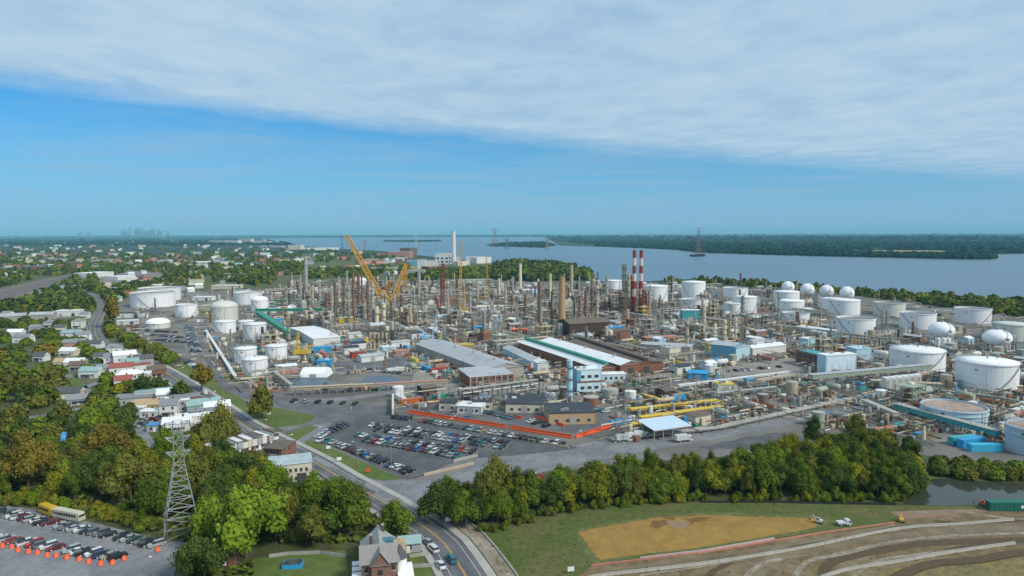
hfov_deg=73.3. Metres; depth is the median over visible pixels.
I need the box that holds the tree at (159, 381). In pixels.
[153,376,168,387]
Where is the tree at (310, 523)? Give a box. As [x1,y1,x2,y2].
[295,503,330,543]
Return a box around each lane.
[29,408,80,418]
[65,374,91,391]
[85,382,99,387]
[133,420,154,447]
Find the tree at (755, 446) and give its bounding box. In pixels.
[749,441,767,454]
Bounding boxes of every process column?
[283,307,286,323]
[285,287,287,299]
[345,271,347,285]
[380,293,384,317]
[384,293,387,309]
[462,284,465,305]
[491,293,494,314]
[497,314,501,330]
[512,290,515,304]
[573,303,575,316]
[661,308,664,319]
[670,275,672,292]
[685,321,689,343]
[795,278,798,290]
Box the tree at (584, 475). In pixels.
[573,472,591,499]
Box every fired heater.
[286,293,292,313]
[289,273,294,285]
[300,289,307,307]
[382,277,388,289]
[392,295,398,317]
[430,278,435,293]
[449,286,454,304]
[479,313,489,342]
[534,307,541,333]
[566,287,572,306]
[595,272,600,285]
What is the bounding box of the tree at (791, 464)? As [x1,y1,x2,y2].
[784,459,797,484]
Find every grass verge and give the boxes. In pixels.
[136,349,314,426]
[284,425,317,439]
[304,440,400,480]
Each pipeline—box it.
[205,330,236,377]
[235,375,300,381]
[609,426,718,441]
[677,371,789,389]
[715,400,841,429]
[716,386,776,396]
[836,391,893,401]
[941,389,1004,399]
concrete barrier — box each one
[593,573,606,575]
[606,571,618,575]
[619,570,631,573]
[632,568,644,572]
[645,567,656,571]
[657,566,669,569]
[670,564,682,568]
[682,563,694,566]
[695,561,706,565]
[706,559,718,563]
[718,558,729,562]
[730,556,740,560]
[741,554,752,558]
[752,553,763,556]
[764,551,774,555]
[774,549,784,552]
[785,547,795,551]
[796,545,805,549]
[806,543,815,547]
[829,570,839,575]
[838,567,849,571]
[849,565,859,569]
[860,563,870,567]
[870,562,881,566]
[882,560,892,564]
[893,558,903,562]
[903,557,913,560]
[914,555,923,559]
[920,524,930,526]
[924,553,934,557]
[935,551,944,555]
[944,550,954,553]
[953,522,963,524]
[954,548,964,552]
[965,547,974,550]
[975,545,984,548]
[985,544,995,547]
[995,543,1005,546]
[1004,518,1013,520]
[1004,541,1015,544]
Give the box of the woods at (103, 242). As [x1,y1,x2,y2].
[0,236,294,245]
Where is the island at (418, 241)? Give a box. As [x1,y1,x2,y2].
[383,240,441,241]
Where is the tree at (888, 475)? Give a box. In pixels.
[880,466,901,487]
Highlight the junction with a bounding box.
[359,472,474,511]
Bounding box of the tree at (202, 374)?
[189,361,214,389]
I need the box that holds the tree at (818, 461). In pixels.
[812,446,827,465]
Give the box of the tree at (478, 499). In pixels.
[464,487,489,523]
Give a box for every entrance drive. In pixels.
[280,422,315,433]
[285,422,331,447]
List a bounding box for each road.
[87,293,485,575]
[152,295,763,339]
[162,314,207,366]
[178,291,715,325]
[186,297,858,351]
[206,356,396,423]
[217,304,872,364]
[244,307,953,383]
[247,309,394,386]
[271,315,1008,407]
[311,306,635,416]
[373,406,893,503]
[376,302,809,411]
[434,301,855,386]
[460,337,979,418]
[509,301,1019,386]
[536,294,962,353]
[593,292,981,338]
[711,297,982,325]
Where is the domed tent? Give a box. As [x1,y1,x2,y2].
[299,367,332,377]
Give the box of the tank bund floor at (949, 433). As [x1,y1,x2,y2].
[863,385,1022,449]
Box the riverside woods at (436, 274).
[409,268,490,281]
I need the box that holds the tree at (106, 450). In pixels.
[95,442,116,458]
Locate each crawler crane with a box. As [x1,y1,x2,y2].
[291,333,312,356]
[344,234,390,299]
[381,264,406,302]
[434,263,443,314]
[459,241,467,309]
[482,258,488,299]
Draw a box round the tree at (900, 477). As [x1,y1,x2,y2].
[889,466,913,491]
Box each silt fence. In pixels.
[550,496,674,516]
[591,544,748,565]
[640,537,774,557]
[701,500,895,504]
[748,522,894,545]
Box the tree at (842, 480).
[821,467,858,494]
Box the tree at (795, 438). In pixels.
[775,431,799,446]
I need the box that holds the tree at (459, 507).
[444,488,481,525]
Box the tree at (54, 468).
[45,455,71,475]
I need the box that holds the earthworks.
[578,510,1023,575]
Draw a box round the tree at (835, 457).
[820,448,839,466]
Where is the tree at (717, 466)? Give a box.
[702,459,721,489]
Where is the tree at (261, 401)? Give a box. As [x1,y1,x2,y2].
[245,384,274,416]
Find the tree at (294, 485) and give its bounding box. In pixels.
[275,477,301,501]
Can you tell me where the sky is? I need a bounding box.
[0,0,1023,235]
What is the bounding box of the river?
[262,237,1023,297]
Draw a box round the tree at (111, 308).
[102,296,119,323]
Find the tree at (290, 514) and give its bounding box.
[274,487,299,522]
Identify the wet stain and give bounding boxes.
[650,519,667,528]
[663,516,675,519]
[685,517,711,521]
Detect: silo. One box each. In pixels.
[374,306,379,325]
[380,303,386,321]
[935,338,940,347]
[941,338,945,345]
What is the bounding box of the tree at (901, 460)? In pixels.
[890,450,909,467]
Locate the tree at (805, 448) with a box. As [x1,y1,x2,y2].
[792,441,814,455]
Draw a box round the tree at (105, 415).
[96,407,120,427]
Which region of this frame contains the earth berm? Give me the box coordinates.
[888,549,1023,575]
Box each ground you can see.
[0,233,1023,299]
[0,253,975,575]
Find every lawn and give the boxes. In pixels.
[67,378,83,386]
[235,550,348,575]
[407,552,431,575]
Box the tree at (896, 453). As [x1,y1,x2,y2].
[887,450,899,458]
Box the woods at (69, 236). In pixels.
[0,234,319,237]
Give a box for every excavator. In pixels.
[809,514,822,524]
[898,513,904,522]
[972,498,984,505]
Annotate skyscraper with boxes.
[123,230,128,235]
[138,228,142,236]
[152,228,155,236]
[159,230,164,236]
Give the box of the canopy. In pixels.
[639,415,691,440]
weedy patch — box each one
[172,304,209,310]
[198,310,208,315]
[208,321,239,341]
[225,368,271,383]
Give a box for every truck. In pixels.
[615,433,632,441]
[633,430,648,437]
[674,433,692,442]
[836,518,851,526]
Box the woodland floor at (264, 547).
[0,410,398,575]
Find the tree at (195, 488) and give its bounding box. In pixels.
[186,481,203,506]
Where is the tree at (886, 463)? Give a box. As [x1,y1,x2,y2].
[871,457,895,470]
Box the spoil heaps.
[616,517,1023,575]
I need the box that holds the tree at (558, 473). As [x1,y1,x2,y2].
[545,468,566,490]
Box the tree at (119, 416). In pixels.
[112,409,136,422]
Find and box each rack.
[265,288,296,293]
[294,314,303,320]
[332,323,365,329]
[353,326,368,335]
[382,320,404,334]
[389,294,409,298]
[403,295,434,301]
[411,304,446,310]
[415,320,444,325]
[430,289,460,293]
[445,334,466,342]
[448,293,466,301]
[458,379,539,400]
[462,293,479,300]
[487,329,501,337]
[489,299,512,306]
[493,336,547,349]
[501,304,537,310]
[502,331,525,338]
[530,299,557,305]
[536,317,557,327]
[603,342,633,351]
[618,343,650,355]
[622,312,657,322]
[624,328,649,337]
[630,372,674,387]
[654,306,689,314]
[666,350,703,362]
[684,339,710,348]
[699,317,741,329]
[748,289,764,295]
[754,374,795,385]
[757,298,775,305]
[767,323,815,335]
[783,319,805,326]
[790,308,833,319]
[811,311,836,318]
[830,331,890,347]
[845,334,883,343]
[873,332,896,341]
[918,370,938,381]
[947,352,978,363]
[950,331,964,340]
[1004,417,1023,427]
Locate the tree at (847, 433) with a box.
[835,432,858,441]
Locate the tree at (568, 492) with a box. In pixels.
[560,476,580,502]
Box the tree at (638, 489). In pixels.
[622,473,646,497]
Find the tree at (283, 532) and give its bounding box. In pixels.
[264,509,290,540]
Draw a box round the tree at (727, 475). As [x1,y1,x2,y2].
[718,468,737,494]
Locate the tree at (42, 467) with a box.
[37,465,46,469]
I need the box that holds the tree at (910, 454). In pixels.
[897,450,915,457]
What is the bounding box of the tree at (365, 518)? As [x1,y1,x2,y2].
[338,496,371,522]
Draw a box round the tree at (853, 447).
[844,440,869,457]
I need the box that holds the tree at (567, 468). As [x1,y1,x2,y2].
[564,466,572,475]
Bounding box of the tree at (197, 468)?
[174,455,215,487]
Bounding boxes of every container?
[278,369,297,374]
[386,367,404,372]
[394,393,405,399]
[400,396,422,404]
[409,356,418,362]
[421,365,431,371]
[430,366,447,371]
[432,393,453,399]
[434,362,451,367]
[542,391,557,400]
[609,417,632,426]
[643,394,659,401]
[670,394,685,402]
[760,354,773,360]
[856,386,866,391]
[873,425,893,431]
[947,434,975,444]
[956,435,985,447]
[966,442,1002,451]
[985,499,1023,510]
[1010,406,1023,411]
[1011,409,1023,415]
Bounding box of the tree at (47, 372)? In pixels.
[35,363,65,388]
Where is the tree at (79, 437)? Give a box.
[65,430,87,446]
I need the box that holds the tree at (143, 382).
[127,373,155,392]
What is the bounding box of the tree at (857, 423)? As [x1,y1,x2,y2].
[841,413,869,439]
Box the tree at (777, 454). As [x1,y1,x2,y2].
[757,447,788,468]
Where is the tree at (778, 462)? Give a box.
[767,458,784,480]
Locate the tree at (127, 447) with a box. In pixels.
[106,438,150,459]
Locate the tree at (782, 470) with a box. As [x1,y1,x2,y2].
[771,462,795,490]
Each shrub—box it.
[0,491,16,506]
[10,492,25,504]
[11,486,29,495]
[12,496,23,506]
[25,491,39,505]
[32,484,51,494]
[35,489,50,504]
[36,494,47,504]
[47,492,59,505]
[57,495,71,507]
[73,500,87,509]
[87,499,93,508]
[88,500,106,516]
[98,505,120,520]
[108,510,124,521]
[113,502,129,511]
[120,511,129,521]
[123,509,137,525]
[128,509,147,524]
[130,514,152,527]
[133,517,157,532]
[149,515,158,524]
[156,520,169,530]
[476,522,487,530]
[488,523,497,531]
[500,521,509,529]
[504,516,515,522]
[516,516,525,524]
[517,513,529,521]
[528,514,536,523]
[536,504,548,515]
[543,506,556,515]
[552,501,565,511]
[567,501,579,512]
[579,502,585,508]
[589,500,599,508]
[595,495,606,507]
[604,496,612,505]
[612,497,622,507]
[620,493,630,506]
[629,493,637,502]
[637,496,647,503]
[648,490,667,504]
[661,492,670,502]
[674,490,686,501]
[686,492,697,500]
[693,488,703,498]
[701,493,709,502]
[730,494,738,502]
[731,491,742,499]
[745,492,757,502]
[751,488,769,501]
[767,485,782,499]
[789,495,799,500]
[800,490,813,500]
[812,492,823,500]
[820,489,831,503]
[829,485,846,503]
[845,493,853,501]
[851,492,864,501]
[858,490,866,501]
[864,491,875,499]
[878,491,893,502]
[889,486,906,500]
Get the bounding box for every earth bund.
[740,322,799,336]
[788,326,1012,354]
[825,320,1017,342]
[863,311,990,327]
[894,393,1019,403]
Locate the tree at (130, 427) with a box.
[118,419,147,446]
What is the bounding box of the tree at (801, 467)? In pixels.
[787,457,815,479]
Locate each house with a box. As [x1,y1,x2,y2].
[0,310,14,313]
[7,328,26,335]
[12,332,35,342]
[23,266,46,269]
[28,323,42,331]
[32,350,50,361]
[42,319,54,327]
[52,356,64,364]
[53,323,66,331]
[55,385,87,399]
[58,346,81,356]
[59,431,90,441]
[60,328,82,336]
[61,337,88,346]
[62,356,87,367]
[66,391,88,405]
[67,359,88,370]
[70,317,85,327]
[73,330,91,339]
[76,339,104,348]
[77,364,102,377]
[80,310,90,318]
[93,351,109,358]
[96,362,108,374]
[103,353,112,363]
[104,342,122,352]
[109,360,133,375]
[112,349,136,362]
[113,373,132,383]
[115,367,142,378]
[116,393,155,405]
[121,356,139,362]
[126,277,137,280]
[132,396,162,407]
[133,353,153,364]
[134,362,150,370]
[134,387,172,394]
[136,405,147,413]
[138,408,158,417]
[143,370,151,379]
[146,363,166,377]
[146,422,160,431]
[155,388,169,397]
[158,396,179,416]
[161,413,192,431]
[165,397,189,411]
[169,392,199,398]
[175,410,210,425]
[185,287,194,292]
[186,395,220,412]
[187,406,216,412]
[189,263,207,267]
[189,279,204,282]
[190,251,201,253]
[195,283,203,287]
[202,398,231,412]
[216,261,233,264]
[223,549,239,568]
[225,439,236,448]
[227,438,243,452]
[228,436,242,441]
[236,436,248,452]
[238,434,252,450]
[244,433,257,450]
[248,431,263,436]
[248,433,262,449]
[254,431,267,446]
[259,430,273,443]
[262,428,278,440]
[352,523,413,575]
[355,260,370,263]
[371,260,385,263]
[383,271,397,274]
[395,259,402,263]
[397,534,421,552]
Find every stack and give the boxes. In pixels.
[417,271,420,296]
[451,231,455,263]
[476,278,477,294]
[498,278,499,294]
[519,264,521,287]
[524,294,526,319]
[538,281,540,322]
[549,274,550,300]
[551,291,552,332]
[570,265,572,294]
[578,276,579,294]
[590,273,591,300]
[632,250,635,311]
[639,250,642,311]
[649,285,650,317]
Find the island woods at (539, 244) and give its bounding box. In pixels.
[491,241,554,247]
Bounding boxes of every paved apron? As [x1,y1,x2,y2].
[334,358,410,370]
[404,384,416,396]
[410,369,559,397]
[719,357,804,382]
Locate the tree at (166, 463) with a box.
[153,459,180,472]
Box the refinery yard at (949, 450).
[114,280,1023,481]
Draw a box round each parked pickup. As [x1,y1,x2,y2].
[9,511,31,519]
[15,537,37,546]
[32,517,53,525]
[58,521,79,530]
[74,546,95,556]
[138,537,158,546]
[321,437,331,442]
[384,461,397,466]
[401,467,415,474]
[406,444,416,450]
[433,443,442,447]
[439,444,447,449]
[451,452,461,458]
[474,440,483,445]
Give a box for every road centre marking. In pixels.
[94,305,464,574]
[95,298,466,575]
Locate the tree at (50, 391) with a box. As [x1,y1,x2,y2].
[38,381,61,401]
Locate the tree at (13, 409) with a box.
[1,400,29,423]
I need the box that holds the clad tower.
[565,360,574,400]
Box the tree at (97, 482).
[91,461,113,497]
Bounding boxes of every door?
[297,472,305,482]
[444,405,449,410]
[466,408,471,413]
[521,406,526,412]
[570,417,575,423]
[643,366,649,372]
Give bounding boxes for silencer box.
[881,377,890,390]
[888,376,896,392]
[894,375,902,389]
[900,375,909,388]
[906,374,915,382]
[912,373,921,388]
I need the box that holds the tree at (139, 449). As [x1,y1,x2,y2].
[121,439,161,468]
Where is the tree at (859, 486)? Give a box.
[857,467,870,491]
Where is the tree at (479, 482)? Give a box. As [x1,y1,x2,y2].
[472,469,492,519]
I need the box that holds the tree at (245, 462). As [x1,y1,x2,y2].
[207,448,266,482]
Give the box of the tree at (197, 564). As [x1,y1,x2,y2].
[176,544,205,573]
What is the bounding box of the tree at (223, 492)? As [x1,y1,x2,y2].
[198,481,247,508]
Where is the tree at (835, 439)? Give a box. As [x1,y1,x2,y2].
[823,434,842,448]
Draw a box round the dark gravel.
[700,433,805,449]
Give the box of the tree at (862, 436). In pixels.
[857,429,877,442]
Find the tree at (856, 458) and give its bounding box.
[851,451,875,471]
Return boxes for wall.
[219,337,292,350]
[392,393,393,414]
[412,417,568,447]
[423,462,473,475]
[453,454,477,462]
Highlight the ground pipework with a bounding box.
[132,277,1023,445]
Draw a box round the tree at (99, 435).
[76,421,131,451]
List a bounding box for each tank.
[129,289,175,307]
[137,285,180,299]
[144,316,170,328]
[175,302,198,317]
[209,299,237,320]
[212,318,235,332]
[233,290,261,304]
[233,344,256,362]
[237,319,254,330]
[240,354,267,375]
[242,321,266,339]
[250,295,268,310]
[263,342,287,359]
[350,277,366,284]
[392,384,403,395]
[464,387,477,398]
[493,314,501,324]
[560,384,566,397]
[583,394,598,406]
[602,387,617,400]
[604,279,621,291]
[625,388,635,399]
[643,284,668,302]
[681,280,705,297]
[681,297,708,308]
[705,364,714,374]
[723,286,747,297]
[724,301,740,312]
[728,354,736,363]
[732,294,757,313]
[757,391,767,404]
[773,289,799,299]
[775,298,805,310]
[781,280,794,289]
[781,310,809,322]
[786,380,797,395]
[800,282,814,296]
[809,318,815,325]
[811,408,824,426]
[819,284,833,296]
[819,296,838,308]
[828,297,860,316]
[835,314,875,334]
[837,347,844,351]
[839,285,854,298]
[840,336,847,343]
[857,361,864,367]
[867,329,875,337]
[873,300,905,316]
[873,362,884,375]
[875,389,887,401]
[889,343,946,371]
[899,309,936,329]
[920,396,989,430]
[928,320,955,344]
[940,372,952,388]
[945,342,956,349]
[953,305,993,323]
[953,325,961,334]
[954,354,1021,392]
[982,328,1012,351]
[990,352,1000,356]
[991,320,1023,341]
[993,345,1003,351]
[1004,417,1023,454]
[1016,349,1023,356]
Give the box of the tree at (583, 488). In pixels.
[569,472,588,501]
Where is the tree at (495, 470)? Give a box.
[480,452,512,497]
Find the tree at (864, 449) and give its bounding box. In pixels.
[859,445,870,456]
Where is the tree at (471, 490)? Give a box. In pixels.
[467,479,486,504]
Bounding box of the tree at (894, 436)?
[883,428,899,444]
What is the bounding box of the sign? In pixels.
[568,566,573,573]
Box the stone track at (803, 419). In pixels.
[782,411,850,433]
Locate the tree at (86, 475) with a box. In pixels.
[69,449,111,489]
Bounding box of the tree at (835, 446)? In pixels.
[823,442,844,454]
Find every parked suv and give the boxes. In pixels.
[0,508,15,517]
[0,534,16,542]
[4,509,21,518]
[16,513,34,520]
[22,514,40,522]
[24,536,44,547]
[31,539,49,548]
[38,539,57,549]
[61,542,81,553]
[83,546,103,557]
[85,527,102,535]
[91,549,110,558]
[92,526,111,536]
[107,551,127,560]
[112,530,130,540]
[135,421,145,425]
[146,537,165,548]
[148,416,158,420]
[315,436,324,442]
[329,426,339,431]
[339,443,349,448]
[354,449,366,453]
[361,435,370,441]
[361,452,373,456]
[369,454,380,460]
[370,438,378,442]
[373,426,381,431]
[375,438,385,444]
[377,457,389,463]
[391,441,400,446]
[393,464,404,470]
[395,437,404,441]
[398,465,410,471]
[402,443,410,448]
[403,430,411,435]
[411,440,419,444]
[412,445,421,450]
[413,427,421,431]
[419,433,428,437]
[422,441,431,446]
[423,447,432,452]
[427,543,439,553]
[429,447,438,453]
[436,435,443,439]
[440,449,449,455]
[444,444,453,449]
[446,554,457,563]
[456,445,464,451]
[458,438,466,442]
[466,425,474,430]
[468,447,476,453]
[469,438,476,444]
[476,426,484,431]
[490,437,498,442]
[496,438,504,443]
[502,439,510,444]
[506,414,515,419]
[518,434,526,438]
[541,422,550,427]
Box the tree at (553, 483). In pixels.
[544,472,568,501]
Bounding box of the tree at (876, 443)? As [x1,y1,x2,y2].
[870,437,889,457]
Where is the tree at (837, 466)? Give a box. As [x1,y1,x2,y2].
[833,463,845,472]
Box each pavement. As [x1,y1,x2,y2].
[100,348,441,575]
[123,348,495,575]
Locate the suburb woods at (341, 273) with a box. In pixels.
[0,244,408,278]
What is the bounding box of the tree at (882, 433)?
[873,428,899,447]
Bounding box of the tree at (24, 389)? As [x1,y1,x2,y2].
[11,379,40,401]
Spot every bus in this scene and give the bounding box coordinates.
[38,502,57,516]
[52,506,85,521]
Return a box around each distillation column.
[282,320,286,338]
[286,327,291,346]
[303,258,307,292]
[310,285,314,302]
[318,281,320,303]
[325,293,328,307]
[330,288,332,317]
[333,280,336,311]
[337,276,339,298]
[342,280,345,316]
[347,285,350,322]
[351,273,355,319]
[357,275,359,314]
[360,272,363,304]
[365,281,369,318]
[370,281,374,321]
[389,301,392,320]
[399,295,403,312]
[409,288,412,303]
[411,289,415,308]
[420,291,424,313]
[446,294,449,313]
[468,291,471,313]
[489,301,492,325]
[503,288,507,313]
[577,295,581,317]
[583,291,587,315]
[590,288,593,313]
[595,295,599,316]
[605,275,608,297]
[621,264,626,310]
[626,274,630,310]
[702,307,706,329]
[722,320,727,338]
[727,315,731,336]
[734,317,737,338]
[740,295,744,312]
[776,293,780,323]
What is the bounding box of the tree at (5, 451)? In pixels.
[0,435,38,489]
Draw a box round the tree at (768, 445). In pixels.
[762,440,780,451]
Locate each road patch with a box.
[236,422,252,431]
[312,456,335,468]
[331,468,354,480]
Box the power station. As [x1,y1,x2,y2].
[435,253,450,263]
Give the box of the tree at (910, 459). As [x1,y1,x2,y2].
[906,455,918,463]
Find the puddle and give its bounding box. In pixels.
[667,520,690,528]
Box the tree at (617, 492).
[610,481,620,495]
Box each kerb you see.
[87,305,442,575]
[94,293,487,575]
[462,517,518,575]
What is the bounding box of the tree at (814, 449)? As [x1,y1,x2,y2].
[799,441,825,456]
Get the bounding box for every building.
[0,312,27,321]
[28,311,56,319]
[55,309,83,316]
[73,271,113,277]
[105,275,135,279]
[116,311,144,317]
[116,319,138,324]
[125,323,138,330]
[192,296,215,300]
[211,284,242,288]
[224,240,241,242]
[233,288,250,291]
[238,239,253,241]
[259,246,285,247]
[261,307,276,314]
[262,439,296,459]
[268,452,312,482]
[288,245,303,249]
[290,326,340,345]
[305,247,338,249]
[313,345,331,352]
[316,358,332,366]
[338,316,353,322]
[344,331,361,338]
[349,351,365,357]
[356,352,383,362]
[370,267,397,270]
[380,344,396,351]
[388,251,412,257]
[392,348,409,355]
[400,248,416,256]
[407,260,416,265]
[407,270,425,274]
[411,305,428,310]
[417,260,425,268]
[421,265,447,269]
[426,261,437,265]
[438,398,459,410]
[446,279,486,282]
[453,261,469,265]
[455,343,474,348]
[456,401,485,414]
[458,366,513,386]
[470,257,491,263]
[472,397,492,409]
[474,325,482,330]
[476,305,503,310]
[502,345,537,367]
[505,393,544,412]
[512,327,527,333]
[533,358,548,371]
[543,402,596,424]
[557,317,607,338]
[566,337,662,373]
[573,365,604,391]
[599,328,630,338]
[602,371,625,383]
[608,325,622,328]
[640,341,692,353]
[641,335,677,341]
[660,345,680,358]
[680,309,699,319]
[687,369,708,379]
[710,340,742,357]
[714,380,735,391]
[735,344,750,358]
[744,377,754,383]
[750,341,785,355]
[795,349,828,368]
[796,325,837,337]
[798,336,814,346]
[817,352,856,372]
[845,345,872,359]
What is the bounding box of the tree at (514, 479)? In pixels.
[504,465,526,490]
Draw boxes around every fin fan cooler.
[275,337,285,342]
[284,342,295,349]
[368,322,384,329]
[402,326,419,336]
[435,314,450,322]
[439,324,455,333]
[446,327,460,337]
[461,318,470,325]
[522,316,535,325]
[574,332,592,338]
[608,320,621,325]
[659,325,675,334]
[676,324,692,333]
[748,314,760,323]
[808,330,827,336]
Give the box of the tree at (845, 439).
[836,433,856,445]
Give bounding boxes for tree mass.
[0,315,1023,498]
[0,316,141,438]
[0,321,1023,481]
[0,321,1023,489]
[0,342,58,395]
[105,326,925,492]
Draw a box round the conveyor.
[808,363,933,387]
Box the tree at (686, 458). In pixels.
[681,452,689,477]
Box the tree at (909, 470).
[895,461,929,494]
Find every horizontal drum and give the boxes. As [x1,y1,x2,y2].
[259,347,264,355]
[288,354,299,362]
[407,361,415,370]
[428,357,444,364]
[532,369,549,376]
[545,383,558,393]
[558,376,566,384]
[621,338,633,341]
[623,397,636,406]
[640,373,651,382]
[655,395,673,403]
[687,392,700,400]
[695,334,702,339]
[703,330,711,337]
[714,405,728,417]
[715,357,728,366]
[729,337,739,341]
[743,399,758,408]
[772,331,780,337]
[786,350,795,355]
[798,391,810,399]
[814,384,827,395]
[826,380,840,390]
[833,342,842,349]
[839,416,849,426]
[857,356,865,360]
[873,350,888,355]
[887,338,897,345]
[908,399,920,406]
[920,384,932,394]
[939,345,951,349]
[955,388,972,398]
[971,350,981,355]
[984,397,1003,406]
[1001,411,1015,421]
[1012,387,1022,395]
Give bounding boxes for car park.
[0,504,187,575]
[312,411,577,478]
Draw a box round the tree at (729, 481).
[721,466,738,491]
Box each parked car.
[2,536,21,544]
[9,537,25,545]
[28,516,46,523]
[41,518,59,525]
[45,542,65,551]
[53,521,69,528]
[65,524,82,531]
[68,546,85,554]
[72,525,91,532]
[78,526,95,533]
[98,530,117,537]
[99,550,116,559]
[119,534,136,542]
[126,535,143,543]
[133,536,149,544]
[328,439,337,443]
[343,445,354,449]
[422,537,433,544]
[427,442,435,447]
[435,560,446,569]
[441,436,449,440]
[445,452,453,456]
[451,446,458,450]
[462,448,470,452]
[481,441,488,446]
[492,443,500,447]
[498,444,506,448]
[537,473,544,478]
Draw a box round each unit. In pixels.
[259,329,278,347]
[293,279,299,289]
[302,311,317,326]
[303,306,315,323]
[304,292,311,304]
[310,290,318,299]
[319,308,331,325]
[323,292,333,305]
[336,296,347,308]
[355,304,366,317]
[363,292,370,305]
[377,280,383,287]
[380,321,397,340]
[397,307,411,321]
[402,307,415,324]
[402,313,416,332]
[414,309,428,320]
[417,293,428,304]
[419,311,437,339]
[421,285,428,293]
[428,291,437,298]
[438,306,450,313]
[444,281,449,290]
[447,309,460,323]
[449,279,454,288]
[461,310,474,321]
[467,281,474,287]
[477,290,488,301]
[485,278,493,285]
[491,332,510,346]
[501,289,512,299]
[505,285,515,294]
[527,303,537,311]
[534,322,553,338]
[542,285,548,297]
[547,286,557,296]
[547,308,557,314]
[565,290,576,302]
[565,308,571,318]
[573,282,582,291]
[593,284,603,295]
[599,326,619,342]
[603,297,615,309]
[604,310,619,325]
[612,291,628,314]
[619,274,638,309]
[622,309,637,327]
[635,289,652,312]
[638,305,648,316]
[639,317,656,333]
[690,322,707,335]
[693,298,707,314]
[699,290,708,302]
[706,300,718,315]
[722,312,738,325]
[755,313,770,328]
[763,285,771,294]
[809,333,832,351]
[894,380,926,402]
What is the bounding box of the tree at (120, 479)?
[98,453,157,500]
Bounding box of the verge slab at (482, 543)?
[441,513,515,575]
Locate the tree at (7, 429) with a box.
[2,417,33,442]
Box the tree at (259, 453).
[244,448,265,456]
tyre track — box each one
[601,524,896,570]
[639,558,753,575]
[705,519,1021,575]
[729,523,1021,575]
[744,555,808,575]
[752,523,1023,575]
[776,529,1023,575]
[792,532,1023,575]
[818,537,1023,575]
[852,548,986,575]
[909,510,1023,519]
[934,520,993,523]
[945,539,1023,549]
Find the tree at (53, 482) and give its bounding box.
[43,464,72,494]
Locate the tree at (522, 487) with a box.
[519,486,529,512]
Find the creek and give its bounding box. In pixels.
[904,478,1023,505]
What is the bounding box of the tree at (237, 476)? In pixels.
[221,465,243,487]
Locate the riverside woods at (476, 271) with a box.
[407,264,492,280]
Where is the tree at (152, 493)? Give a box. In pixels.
[133,465,190,516]
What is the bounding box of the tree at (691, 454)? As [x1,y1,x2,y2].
[688,451,704,467]
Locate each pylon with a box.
[161,419,203,541]
[490,228,499,245]
[610,403,621,442]
[617,391,629,442]
[694,228,702,254]
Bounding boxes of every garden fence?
[269,550,345,557]
[409,551,427,557]
[412,563,432,567]
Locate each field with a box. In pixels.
[187,282,254,288]
[307,259,406,267]
[483,502,986,575]
[874,250,943,251]
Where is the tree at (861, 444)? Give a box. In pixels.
[858,441,871,452]
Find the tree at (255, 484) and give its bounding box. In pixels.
[246,480,261,491]
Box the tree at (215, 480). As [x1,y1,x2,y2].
[195,469,224,497]
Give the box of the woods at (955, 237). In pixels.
[547,233,1023,241]
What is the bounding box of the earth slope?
[891,509,982,518]
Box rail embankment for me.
[0,275,71,299]
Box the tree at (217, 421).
[195,399,240,444]
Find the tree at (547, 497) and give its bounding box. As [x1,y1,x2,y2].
[537,479,556,505]
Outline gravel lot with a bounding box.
[635,424,838,460]
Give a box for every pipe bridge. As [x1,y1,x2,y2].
[255,308,333,317]
[255,311,291,338]
[271,299,329,306]
[272,370,292,389]
[290,383,373,395]
[374,379,448,390]
[628,422,644,429]
[629,398,718,414]
[639,405,724,418]
[861,399,899,419]
[870,379,942,390]
[893,403,1002,441]
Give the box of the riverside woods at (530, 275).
[489,258,594,281]
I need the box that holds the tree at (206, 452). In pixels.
[195,444,219,461]
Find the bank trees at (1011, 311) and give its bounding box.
[669,278,1023,316]
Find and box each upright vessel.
[368,333,372,348]
[373,333,376,348]
[376,333,380,347]
[380,333,384,344]
[384,333,388,344]
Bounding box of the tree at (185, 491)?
[172,479,194,511]
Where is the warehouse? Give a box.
[415,338,523,376]
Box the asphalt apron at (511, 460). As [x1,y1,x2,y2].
[454,406,824,474]
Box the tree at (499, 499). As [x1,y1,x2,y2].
[482,483,513,522]
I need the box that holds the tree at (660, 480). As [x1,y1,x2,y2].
[649,468,671,495]
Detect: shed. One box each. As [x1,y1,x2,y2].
[272,314,283,318]
[273,363,297,369]
[275,304,285,307]
[335,327,349,334]
[341,344,359,353]
[348,340,366,349]
[389,339,409,346]
[408,330,423,338]
[417,384,436,395]
[428,327,441,332]
[467,332,478,338]
[487,351,503,356]
[507,317,520,322]
[507,322,522,328]
[518,337,614,371]
[522,323,534,330]
[540,337,639,374]
[619,385,640,396]
[652,336,665,341]
[655,386,677,396]
[668,363,690,374]
[683,409,711,426]
[698,338,718,344]
[700,360,717,369]
[746,335,766,340]
[747,338,765,344]
[751,329,767,335]
[801,297,811,302]
[820,324,835,328]
[903,333,924,341]
[942,348,961,358]
[958,336,973,343]
[1013,356,1023,363]
[1016,342,1023,348]
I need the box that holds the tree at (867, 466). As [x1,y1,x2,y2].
[859,462,872,471]
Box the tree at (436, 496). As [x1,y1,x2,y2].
[416,478,458,518]

